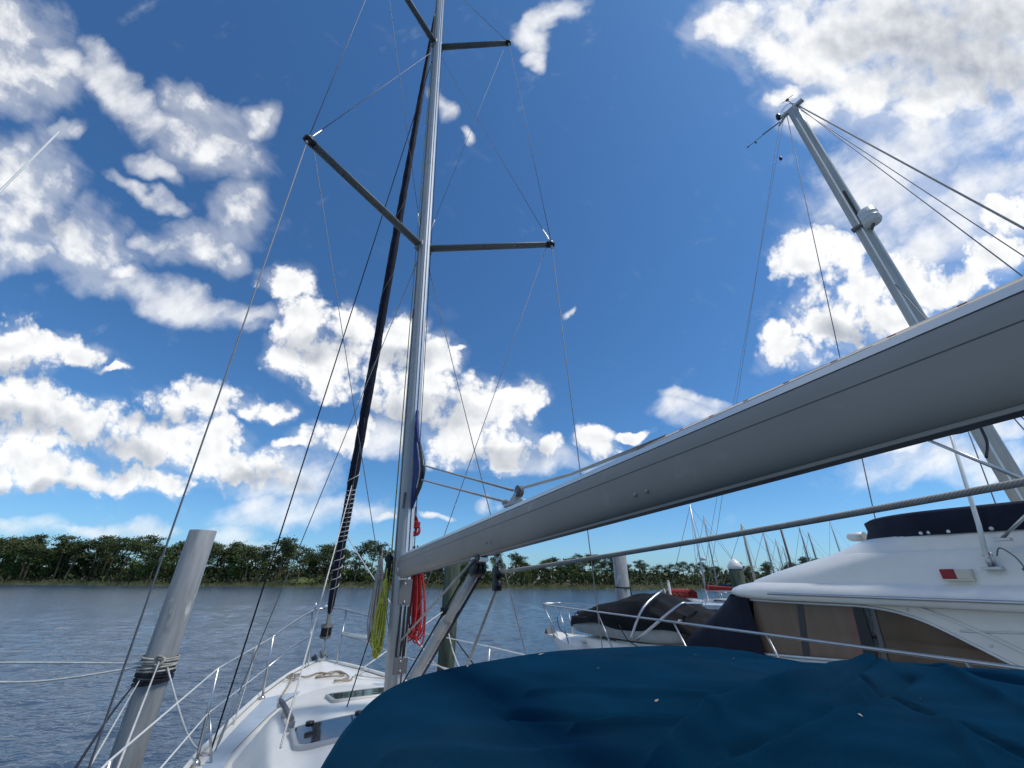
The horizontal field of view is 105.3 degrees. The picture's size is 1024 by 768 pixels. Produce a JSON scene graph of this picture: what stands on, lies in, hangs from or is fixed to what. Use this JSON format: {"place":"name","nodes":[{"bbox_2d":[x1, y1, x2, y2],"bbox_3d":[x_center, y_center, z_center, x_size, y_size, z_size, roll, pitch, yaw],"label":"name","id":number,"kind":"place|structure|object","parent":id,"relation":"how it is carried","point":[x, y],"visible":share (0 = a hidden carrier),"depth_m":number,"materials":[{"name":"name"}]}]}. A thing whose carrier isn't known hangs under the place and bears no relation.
{"place":"outdoors","nodes":[
{"label":"outdoors","id":0,"kind":"place"},
{"bbox_2d":[283,576,317,582],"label":"grass mound","id":1,"kind":"object","parent":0,"point":[301,578],"depth_m":139.49,"materials":[{"name":"green plant"}]},
{"bbox_2d":[0,576,727,589],"bbox_3d":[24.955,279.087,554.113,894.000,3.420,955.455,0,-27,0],"label":"river bank","id":2,"kind":"structure","parent":0,"point":[362,586],"depth_m":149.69,"materials":[{"name":"green plant"}]},
{"bbox_2d":[0,535,18,558],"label":"pine tree","id":3,"kind":"object","parent":2,"relation":"on","point":[4,544],"visible":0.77,"depth_m":144.82,"materials":[{"name":"green plant"}]},
{"bbox_2d":[0,546,23,580],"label":"broadleaf tree","id":4,"kind":"object","parent":2,"relation":"on","point":[4,557],"visible":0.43,"depth_m":144.03,"materials":[{"name":"green plant"}]},
{"bbox_2d":[2,547,36,581],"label":"broadleaf tree","id":5,"kind":"object","parent":2,"relation":"on","point":[14,570],"visible":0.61,"depth_m":143.31,"materials":[{"name":"green plant"}]},
{"bbox_2d":[13,544,49,581],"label":"pine tree","id":6,"kind":"object","parent":2,"relation":"on","point":[34,547],"visible":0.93,"depth_m":143.05,"materials":[{"name":"green plant"}]},
{"bbox_2d":[13,536,50,579],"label":"pine tree","id":7,"kind":"object","parent":2,"relation":"on","point":[24,541],"visible":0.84,"depth_m":142.76,"materials":[{"name":"green plant"}]},
{"bbox_2d":[12,532,51,581],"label":"pine tree","id":8,"kind":"object","parent":2,"relation":"on","point":[40,538],"visible":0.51,"depth_m":156.94,"materials":[{"name":"green plant"}]},
{"bbox_2d":[24,552,54,581],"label":"broadleaf tree","id":9,"kind":"object","parent":2,"relation":"on","point":[33,568],"visible":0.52,"depth_m":147.99,"materials":[{"name":"green plant"}]},
{"bbox_2d":[33,553,68,578],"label":"broadleaf tree","id":10,"kind":"object","parent":2,"relation":"on","point":[43,572],"visible":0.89,"depth_m":146.31,"materials":[{"name":"green plant"}]},
{"bbox_2d":[46,550,82,580],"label":"broadleaf tree","id":11,"kind":"object","parent":2,"relation":"on","point":[64,565],"visible":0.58,"depth_m":148.59,"materials":[{"name":"green plant"}]},
{"bbox_2d":[50,533,86,581],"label":"pine tree","id":12,"kind":"object","parent":2,"relation":"on","point":[67,542],"visible":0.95,"depth_m":147.16,"materials":[{"name":"green plant"}]},
{"bbox_2d":[61,556,90,581],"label":"broadleaf tree","id":13,"kind":"object","parent":2,"relation":"on","point":[74,567],"visible":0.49,"depth_m":150.67,"materials":[{"name":"green plant"}]},
{"bbox_2d":[57,538,101,582],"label":"pine tree","id":14,"kind":"object","parent":2,"relation":"on","point":[88,543],"visible":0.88,"depth_m":148.12,"materials":[{"name":"green plant"}]},
{"bbox_2d":[63,546,96,581],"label":"pine tree","id":15,"kind":"object","parent":2,"relation":"on","point":[78,556],"visible":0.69,"depth_m":147.46,"materials":[{"name":"green plant"}]},
{"bbox_2d":[63,549,103,581],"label":"broadleaf tree","id":16,"kind":"object","parent":2,"relation":"on","point":[90,560],"visible":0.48,"depth_m":152.35,"materials":[{"name":"green plant"}]},
{"bbox_2d":[86,535,112,580],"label":"pine tree","id":17,"kind":"object","parent":2,"relation":"on","point":[93,548],"visible":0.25,"depth_m":151.79,"materials":[{"name":"green plant"}]},
{"bbox_2d":[82,541,118,579],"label":"pine tree","id":18,"kind":"object","parent":2,"relation":"on","point":[101,553],"visible":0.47,"depth_m":149.20,"materials":[{"name":"green plant"}]},
{"bbox_2d":[85,553,117,580],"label":"broadleaf tree","id":19,"kind":"object","parent":2,"relation":"on","point":[99,566],"visible":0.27,"depth_m":153.26,"materials":[{"name":"green plant"}]},
{"bbox_2d":[87,552,124,581],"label":"broadleaf tree","id":20,"kind":"object","parent":2,"relation":"on","point":[101,563],"visible":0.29,"depth_m":153.45,"materials":[{"name":"green plant"}]},
{"bbox_2d":[97,535,127,580],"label":"pine tree","id":21,"kind":"object","parent":2,"relation":"on","point":[109,539],"visible":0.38,"depth_m":149.18,"materials":[{"name":"green plant"}]},
{"bbox_2d":[96,537,129,581],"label":"pine tree","id":22,"kind":"object","parent":2,"relation":"on","point":[112,547],"visible":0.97,"depth_m":144.48,"materials":[{"name":"green plant"}]},
{"bbox_2d":[107,552,133,580],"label":"broadleaf tree","id":23,"kind":"object","parent":2,"relation":"on","point":[120,564],"visible":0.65,"depth_m":150.81,"materials":[{"name":"green plant"}]},
{"bbox_2d":[120,558,146,580],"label":"broadleaf tree","id":24,"kind":"object","parent":2,"relation":"on","point":[132,564],"visible":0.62,"depth_m":140.63,"materials":[{"name":"green plant"}]},
{"bbox_2d":[116,536,151,580],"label":"pine tree","id":25,"kind":"object","parent":2,"relation":"on","point":[140,537],"visible":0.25,"depth_m":149.60,"materials":[{"name":"green plant"}]},
{"bbox_2d":[122,537,152,580],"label":"pine tree","id":26,"kind":"object","parent":2,"relation":"on","point":[135,545],"visible":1,"depth_m":144.63,"materials":[{"name":"green plant"}]},
{"bbox_2d":[132,545,159,580],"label":"pine tree","id":27,"kind":"object","parent":2,"relation":"on","point":[152,549],"visible":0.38,"depth_m":149.37,"materials":[{"name":"green plant"}]},
{"bbox_2d":[134,552,162,580],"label":"broadleaf tree","id":28,"kind":"object","parent":2,"relation":"on","point":[148,565],"visible":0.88,"depth_m":139.27,"materials":[{"name":"green plant"}]},
{"bbox_2d":[138,533,170,579],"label":"pine tree","id":29,"kind":"object","parent":2,"relation":"on","point":[154,540],"visible":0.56,"depth_m":156.80,"materials":[{"name":"green plant"}]},
{"bbox_2d":[139,544,174,583],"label":"pine tree","id":30,"kind":"object","parent":2,"relation":"on","point":[160,552],"visible":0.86,"depth_m":139.82,"materials":[{"name":"green plant"}]},
{"bbox_2d":[151,553,178,583],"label":"broadleaf tree","id":31,"kind":"object","parent":2,"relation":"on","point":[170,556],"visible":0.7,"depth_m":142.02,"materials":[{"name":"green plant"}]},
{"bbox_2d":[159,557,178,582],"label":"broadleaf tree","id":32,"kind":"object","parent":2,"relation":"on","point":[172,569],"visible":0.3,"depth_m":147.02,"materials":[{"name":"green plant"}]},
{"bbox_2d":[159,541,184,564],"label":"pine tree","id":33,"kind":"object","parent":2,"relation":"on","point":[176,548],"visible":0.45,"depth_m":155.05,"materials":[{"name":"green plant"}]},
{"bbox_2d":[203,555,226,582],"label":"broadleaf tree","id":34,"kind":"object","parent":2,"relation":"on","point":[212,560],"visible":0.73,"depth_m":151.18,"materials":[{"name":"green plant"}]},
{"bbox_2d":[210,541,227,553],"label":"pine tree","id":35,"kind":"object","parent":2,"relation":"on","point":[214,549],"visible":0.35,"depth_m":147.42,"materials":[{"name":"green plant"}]},
{"bbox_2d":[222,554,236,579],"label":"pine tree","id":36,"kind":"object","parent":2,"relation":"on","point":[230,559],"visible":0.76,"depth_m":151.06,"materials":[{"name":"green plant"}]},
{"bbox_2d":[215,540,252,581],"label":"pine tree","id":37,"kind":"object","parent":2,"relation":"on","point":[235,544],"visible":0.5,"depth_m":152.81,"materials":[{"name":"green plant"}]},
{"bbox_2d":[223,552,251,583],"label":"broadleaf tree","id":38,"kind":"object","parent":2,"relation":"on","point":[236,570],"visible":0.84,"depth_m":147.29,"materials":[{"name":"green plant"}]},
{"bbox_2d":[232,545,259,583],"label":"pine tree","id":39,"kind":"object","parent":2,"relation":"on","point":[239,549],"visible":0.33,"depth_m":151.25,"materials":[{"name":"green plant"}]},
{"bbox_2d":[233,546,260,581],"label":"pine tree","id":40,"kind":"object","parent":2,"relation":"on","point":[246,551],"visible":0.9,"depth_m":145.45,"materials":[{"name":"green plant"}]},
{"bbox_2d":[243,555,270,582],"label":"broadleaf tree","id":41,"kind":"object","parent":2,"relation":"on","point":[257,565],"visible":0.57,"depth_m":149.65,"materials":[{"name":"green plant"}]},
{"bbox_2d":[253,543,276,581],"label":"pine tree","id":42,"kind":"object","parent":2,"relation":"on","point":[265,551],"visible":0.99,"depth_m":143.51,"materials":[{"name":"green plant"}]},
{"bbox_2d":[273,552,291,582],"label":"pine tree","id":43,"kind":"object","parent":2,"relation":"on","point":[278,558],"visible":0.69,"depth_m":152.67,"materials":[{"name":"green plant"}]},
{"bbox_2d":[271,553,296,572],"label":"broadleaf tree","id":44,"kind":"object","parent":2,"relation":"on","point":[278,565],"visible":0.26,"depth_m":164.39,"materials":[{"name":"green plant"}]},
{"bbox_2d":[270,535,298,583],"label":"pine tree","id":45,"kind":"object","parent":2,"relation":"on","point":[288,548],"visible":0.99,"depth_m":146.26,"materials":[{"name":"green plant"}]},
{"bbox_2d":[285,546,315,585],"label":"pine tree","id":46,"kind":"object","parent":2,"relation":"on","point":[304,551],"visible":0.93,"depth_m":139.55,"materials":[{"name":"green plant"}]},
{"bbox_2d":[305,552,319,583],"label":"pine tree","id":47,"kind":"object","parent":2,"relation":"on","point":[312,555],"visible":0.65,"depth_m":145.65,"materials":[{"name":"green plant"}]},
{"bbox_2d":[310,554,329,584],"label":"palm tree","id":48,"kind":"object","parent":2,"relation":"on","point":[319,560],"visible":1,"depth_m":145.25,"materials":[{"name":"green plant"}]},
{"bbox_2d":[315,547,332,583],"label":"pine tree","id":49,"kind":"object","parent":2,"relation":"on","point":[323,553],"visible":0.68,"depth_m":148.72,"materials":[{"name":"green plant"}]},
{"bbox_2d":[316,541,336,581],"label":"pine tree","id":50,"kind":"object","parent":2,"relation":"on","point":[327,546],"visible":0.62,"depth_m":151.97,"materials":[{"name":"green plant"}]},
{"bbox_2d":[328,550,351,564],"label":"pine tree","id":51,"kind":"object","parent":2,"relation":"on","point":[345,553],"visible":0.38,"depth_m":143.53,"materials":[{"name":"green plant"}]},
{"bbox_2d":[344,557,367,580],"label":"broadleaf tree","id":52,"kind":"object","parent":2,"relation":"on","point":[351,573],"visible":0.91,"depth_m":146.18,"materials":[{"name":"green plant"}]},
{"bbox_2d":[348,541,373,582],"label":"palm tree","id":53,"kind":"object","parent":2,"relation":"on","point":[361,550],"visible":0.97,"depth_m":144.39,"materials":[{"name":"green plant"}]},
{"bbox_2d":[360,562,375,584],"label":"broadleaf tree","id":54,"kind":"object","parent":2,"relation":"on","point":[365,572],"visible":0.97,"depth_m":144.11,"materials":[{"name":"green plant"}]},
{"bbox_2d":[365,540,387,584],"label":"palm tree","id":55,"kind":"object","parent":2,"relation":"on","point":[372,553],"visible":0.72,"depth_m":150.34,"materials":[{"name":"green plant"}]},
{"bbox_2d":[368,542,389,561],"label":"pine tree","id":56,"kind":"object","parent":2,"relation":"on","point":[379,556],"visible":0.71,"depth_m":150.76,"materials":[{"name":"green plant"}]},
{"bbox_2d":[0,561,778,587],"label":"undergrowth","id":57,"kind":"object","parent":2,"relation":"on","point":[651,576],"visible":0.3,"depth_m":148.30,"materials":[{"name":"green plant"}]},
{"bbox_2d":[507,551,524,583],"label":"pine tree","id":58,"kind":"object","parent":2,"relation":"on","point":[513,556],"visible":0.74,"depth_m":147.50,"materials":[{"name":"green plant"}]},
{"bbox_2d":[510,555,528,574],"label":"pine tree","id":59,"kind":"object","parent":2,"relation":"on","point":[517,560],"visible":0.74,"depth_m":147.70,"materials":[{"name":"green plant"}]},
{"bbox_2d":[553,565,565,585],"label":"broadleaf tree","id":60,"kind":"object","parent":2,"relation":"on","point":[560,576],"visible":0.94,"depth_m":146.75,"materials":[{"name":"green plant"}]},
{"bbox_2d":[566,565,578,585],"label":"broadleaf tree","id":61,"kind":"object","parent":2,"relation":"on","point":[572,571],"visible":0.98,"depth_m":142.78,"materials":[{"name":"green plant"}]},
{"bbox_2d":[574,561,588,583],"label":"pine tree","id":62,"kind":"object","parent":2,"relation":"on","point":[581,566],"visible":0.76,"depth_m":140.02,"materials":[{"name":"green plant"}]},
{"bbox_2d":[586,566,603,586],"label":"broadleaf tree","id":63,"kind":"object","parent":2,"relation":"on","point":[594,572],"visible":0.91,"depth_m":140.57,"materials":[{"name":"green plant"}]},
{"bbox_2d":[599,558,613,584],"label":"pine tree","id":64,"kind":"object","parent":2,"relation":"on","point":[607,562],"visible":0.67,"depth_m":147.45,"materials":[{"name":"green plant"}]},
{"bbox_2d":[638,562,649,586],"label":"pine tree","id":65,"kind":"object","parent":2,"relation":"on","point":[644,566],"visible":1,"depth_m":144.95,"materials":[{"name":"green plant"}]},
{"bbox_2d":[650,564,664,585],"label":"pine tree","id":66,"kind":"object","parent":2,"relation":"on","point":[656,569],"visible":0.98,"depth_m":150.38,"materials":[{"name":"green plant"}]},
{"bbox_2d":[660,564,677,585],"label":"pine tree","id":67,"kind":"object","parent":2,"relation":"on","point":[665,569],"visible":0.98,"depth_m":147.25,"materials":[{"name":"green plant"}]},
{"bbox_2d":[672,561,690,584],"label":"pine tree","id":68,"kind":"object","parent":2,"relation":"on","point":[681,564],"visible":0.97,"depth_m":145.16,"materials":[{"name":"green plant"}]},
{"bbox_2d":[0,585,731,767],"bbox_3d":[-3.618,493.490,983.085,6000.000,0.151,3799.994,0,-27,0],"label":"water","id":69,"kind":"structure","parent":0,"point":[55,724],"depth_m":19.20,"materials":[{"name":"blue liquid"}]},
{"bbox_2d":[108,529,216,767],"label":"mooring pile","id":70,"kind":"object","parent":69,"relation":"in","point":[171,625],"visible":1,"depth_m":4.26,"materials":[{"name":"grey wood"}]},
{"bbox_2d":[0,666,138,682],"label":"dock line","id":71,"kind":"object","parent":70,"relation":"attached to","point":[56,679],"visible":0.99,"depth_m":3.92,"materials":[{"name":"white fabric"}]},
{"bbox_2d":[0,662,138,664],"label":"dock line","id":72,"kind":"object","parent":70,"relation":"attached to","point":[136,663],"visible":0.94,"depth_m":4.03,"materials":[{"name":"white fabric"}]},
{"bbox_2d":[74,682,135,767],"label":"dock line","id":73,"kind":"object","parent":70,"relation":"attached to","point":[95,737],"visible":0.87,"depth_m":2.57,"materials":[{"name":"grey fabric"}]},
{"bbox_2d":[92,680,139,763],"bbox_3d":[-3.066,2.580,3.055,0.010,0.019,2.690,18,-31,-31],"label":"dock line","id":74,"kind":"object","parent":70,"relation":"attached to","point":[100,747],"visible":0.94,"depth_m":2.78,"materials":[{"name":"white fabric"}]},
{"bbox_2d":[116,661,159,767],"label":"dock line","id":75,"kind":"object","parent":70,"relation":"attached to","point":[128,740],"visible":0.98,"depth_m":2.82,"materials":[{"name":"white fabric"}]},
{"bbox_2d":[131,669,175,686],"bbox_3d":[-3.831,3.139,4.176,0.345,0.119,0.346,0,-27,0],"label":"mooring rope","id":76,"kind":"object","parent":70,"relation":"attached to","point":[163,676],"visible":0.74,"depth_m":4.06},
{"bbox_2d":[136,654,179,672],"bbox_3d":[-3.830,3.010,4.240,0.353,0.160,0.353,0,-27,0],"label":"mooring rope","id":77,"kind":"object","parent":70,"relation":"attached to","point":[162,659],"visible":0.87,"depth_m":4.12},
{"bbox_2d":[166,667,214,754],"bbox_3d":[-3.049,2.976,3.626,1.622,0.406,0.069,-18,-32,32],"label":"dock line","id":78,"kind":"object","parent":70,"relation":"attached to","point":[183,723],"visible":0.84,"depth_m":3.59,"materials":[{"name":"white fabric"}]},
{"bbox_2d":[437,564,459,670],"bbox_3d":[-1.173,5.595,6.593,0.300,4.854,0.300,0,-27,0],"label":"mooring pile","id":79,"kind":"object","parent":69,"relation":"in","point":[446,658],"visible":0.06,"depth_m":7.14,"materials":[{"name":"wood"}]},
{"bbox_2d":[0,0,1023,767],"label":"sailboat","id":80,"kind":"object","parent":69,"relation":"on","point":[952,370],"visible":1,"depth_m":1.17,"materials":[{"name":"metal"}]},
{"bbox_2d":[280,673,299,697],"bbox_3d":[-2.690,3.665,4.769,0.183,0.064,1.098,12,-29,-22],"label":"dock line","id":81,"kind":"object","parent":80,"relation":"on","point":[291,676],"visible":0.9,"depth_m":5.05,"materials":[{"name":"beige fabric"}]},
{"bbox_2d":[297,670,353,681],"bbox_3d":[-2.418,3.882,5.205,0.748,0.055,0.477,-8,-28,17],"label":"dock line","id":82,"kind":"object","parent":80,"relation":"on","point":[331,672],"visible":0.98,"depth_m":5.16,"materials":[{"name":"beige fabric"}]},
{"bbox_2d":[366,548,383,642],"bbox_3d":[-1.296,2.014,3.749,0.096,0.805,0.134,13,-29,-24],"label":"rope coil","id":83,"kind":"object","parent":80,"relation":"hanging from","point":[377,586],"visible":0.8,"depth_m":3.72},
{"bbox_2d":[370,568,387,658],"bbox_3d":[-1.144,1.994,3.414,0.135,0.694,0.086,0,-27,0],"label":"rope coil","id":84,"kind":"object","parent":80,"relation":"hanging from","point":[375,643],"visible":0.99,"depth_m":3.37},
{"bbox_2d":[407,545,425,645],"bbox_3d":[-0.901,1.928,3.607,0.327,0.811,0.185,-17,-31,31],"label":"rope coil","id":85,"kind":"object","parent":80,"relation":"hanging from","point":[418,583],"visible":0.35,"depth_m":3.52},
{"bbox_2d":[413,507,420,536],"bbox_3d":[-0.983,1.392,3.945,0.153,0.294,0.148,0,-27,0],"label":"rope coil","id":86,"kind":"object","parent":80,"relation":"hanging from","point":[417,526],"visible":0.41,"depth_m":3.88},
{"bbox_2d":[612,555,629,600],"bbox_3d":[3.252,7.530,10.784,0.410,5.190,0.410,0,-27,0],"label":"mooring pile","id":87,"kind":"object","parent":69,"relation":"in","point":[621,578],"depth_m":11.52,"materials":[{"name":"grey wood"}]},
{"bbox_2d":[666,504,747,602],"bbox_3d":[14.871,13.752,30.123,2.299,8.964,8.796,18,-31,-31],"label":"sailboat","id":88,"kind":"object","parent":69,"relation":"on","point":[687,593],"visible":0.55,"depth_m":30.13,"materials":[{"name":"grey metal"}]},
{"bbox_2d":[701,603,722,611],"bbox_3d":[9.707,10.030,15.857,6.897,2.726,2.464,-9,-28,18],"label":"motor launch","id":89,"kind":"object","parent":69,"relation":"on","point":[714,606],"depth_m":16.02,"materials":[{"name":"white plastic"}]},
{"bbox_2d":[689,515,748,603],"bbox_3d":[20.048,17.686,38.300,2.300,9.286,7.735,15,-30,-27],"label":"sailboat","id":90,"kind":"object","parent":69,"relation":"on","point":[711,600],"visible":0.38,"depth_m":38.07,"materials":[{"name":"grey metal"}]},
{"bbox_2d":[727,558,745,587],"bbox_3d":[8.795,9.313,14.385,0.524,5.284,0.523,0,-27,0],"label":"mooring pile","id":91,"kind":"object","parent":69,"relation":"in","point":[736,573],"visible":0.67,"depth_m":15.16,"materials":[{"name":"wood"}]},
{"bbox_2d":[720,524,792,597],"bbox_3d":[22.734,17.284,36.297,2.300,8.253,9.279,15,-30,-27],"label":"sailboat","id":92,"kind":"object","parent":69,"relation":"on","point":[749,557],"visible":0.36,"depth_m":36.65,"materials":[{"name":"grey metal"}]},
{"bbox_2d":[750,532,792,582],"bbox_3d":[28.260,19.963,41.672,2.300,8.329,8.250,15,-30,-27],"label":"sailboat","id":93,"kind":"object","parent":69,"relation":"on","point":[767,549],"visible":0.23,"depth_m":42.75,"materials":[{"name":"grey metal"}]},
{"bbox_2d":[542,427,1023,669],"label":"motor yacht","id":94,"kind":"object","parent":69,"relation":"on","point":[945,585],"visible":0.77,"depth_m":3.75,"materials":[{"name":"white plastic"}]},
{"bbox_2d":[557,593,715,645],"bbox_3d":[2.368,4.429,7.447,1.733,0.803,3.532,15,-30,-27],"label":"covered dinghy","id":95,"kind":"object","parent":94,"relation":"on","point":[659,606],"visible":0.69,"depth_m":6.68,"materials":[{"name":"black fabric"}]},
{"bbox_2d":[753,601,802,658],"bbox_3d":[3.205,2.985,4.729,0.012,0.678,0.714,10,-28,-19],"label":"window","id":96,"kind":"structure","parent":94,"relation":"in","point":[769,617],"depth_m":4.71,"materials":[{"name":"brown glass"}]},
{"bbox_2d":[803,604,856,660],"bbox_3d":[3.428,2.714,4.230,0.012,0.620,0.577,10,-28,-19],"label":"window","id":97,"kind":"structure","parent":94,"relation":"in","point":[827,623],"depth_m":4.23,"materials":[{"name":"brown glass"}]},
{"bbox_2d":[846,607,862,655],"bbox_3d":[3.529,2.578,4.002,0.012,0.571,0.134,10,-28,-19],"label":"window","id":98,"kind":"structure","parent":94,"relation":"in","point":[853,627],"depth_m":4.02,"materials":[{"name":"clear glass"}]},
{"bbox_2d":[863,608,881,658],"bbox_3d":[3.598,2.495,3.854,0.012,0.566,0.103,10,-28,-19],"label":"window","id":99,"kind":"structure","parent":94,"relation":"in","point":[867,611],"depth_m":3.89,"materials":[{"name":"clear glass"}]},
{"bbox_2d":[875,610,1006,668],"bbox_3d":[3.797,2.268,3.409,0.012,0.556,1.048,10,-28,-19],"label":"window","id":100,"kind":"structure","parent":94,"relation":"in","point":[899,632],"depth_m":3.56,"materials":[{"name":"brown glass"}]},
{"bbox_2d":[795,528,822,561],"bbox_3d":[42.186,25.420,54.645,2.300,10.322,8.250,15,-30,-27],"label":"sailboat","id":101,"kind":"object","parent":69,"relation":"on","point":[804,544],"visible":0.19,"depth_m":56.03,"materials":[{"name":"grey metal"}]},
{"bbox_2d":[829,521,848,555],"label":"sailboat","id":102,"kind":"object","parent":69,"relation":"on","point":[834,537],"visible":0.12,"depth_m":70.96,"materials":[{"name":"white metal"}]},
{"bbox_2d":[699,95,1023,606],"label":"sailboat","id":103,"kind":"object","parent":69,"relation":"on","point":[865,221],"visible":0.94,"depth_m":7.67,"materials":[{"name":"grey metal"}]},
{"bbox_2d":[0,0,1023,579],"label":"sky","id":104,"kind":"structure","parent":0,"point":[134,246],"materials":[{"name":"blue"}]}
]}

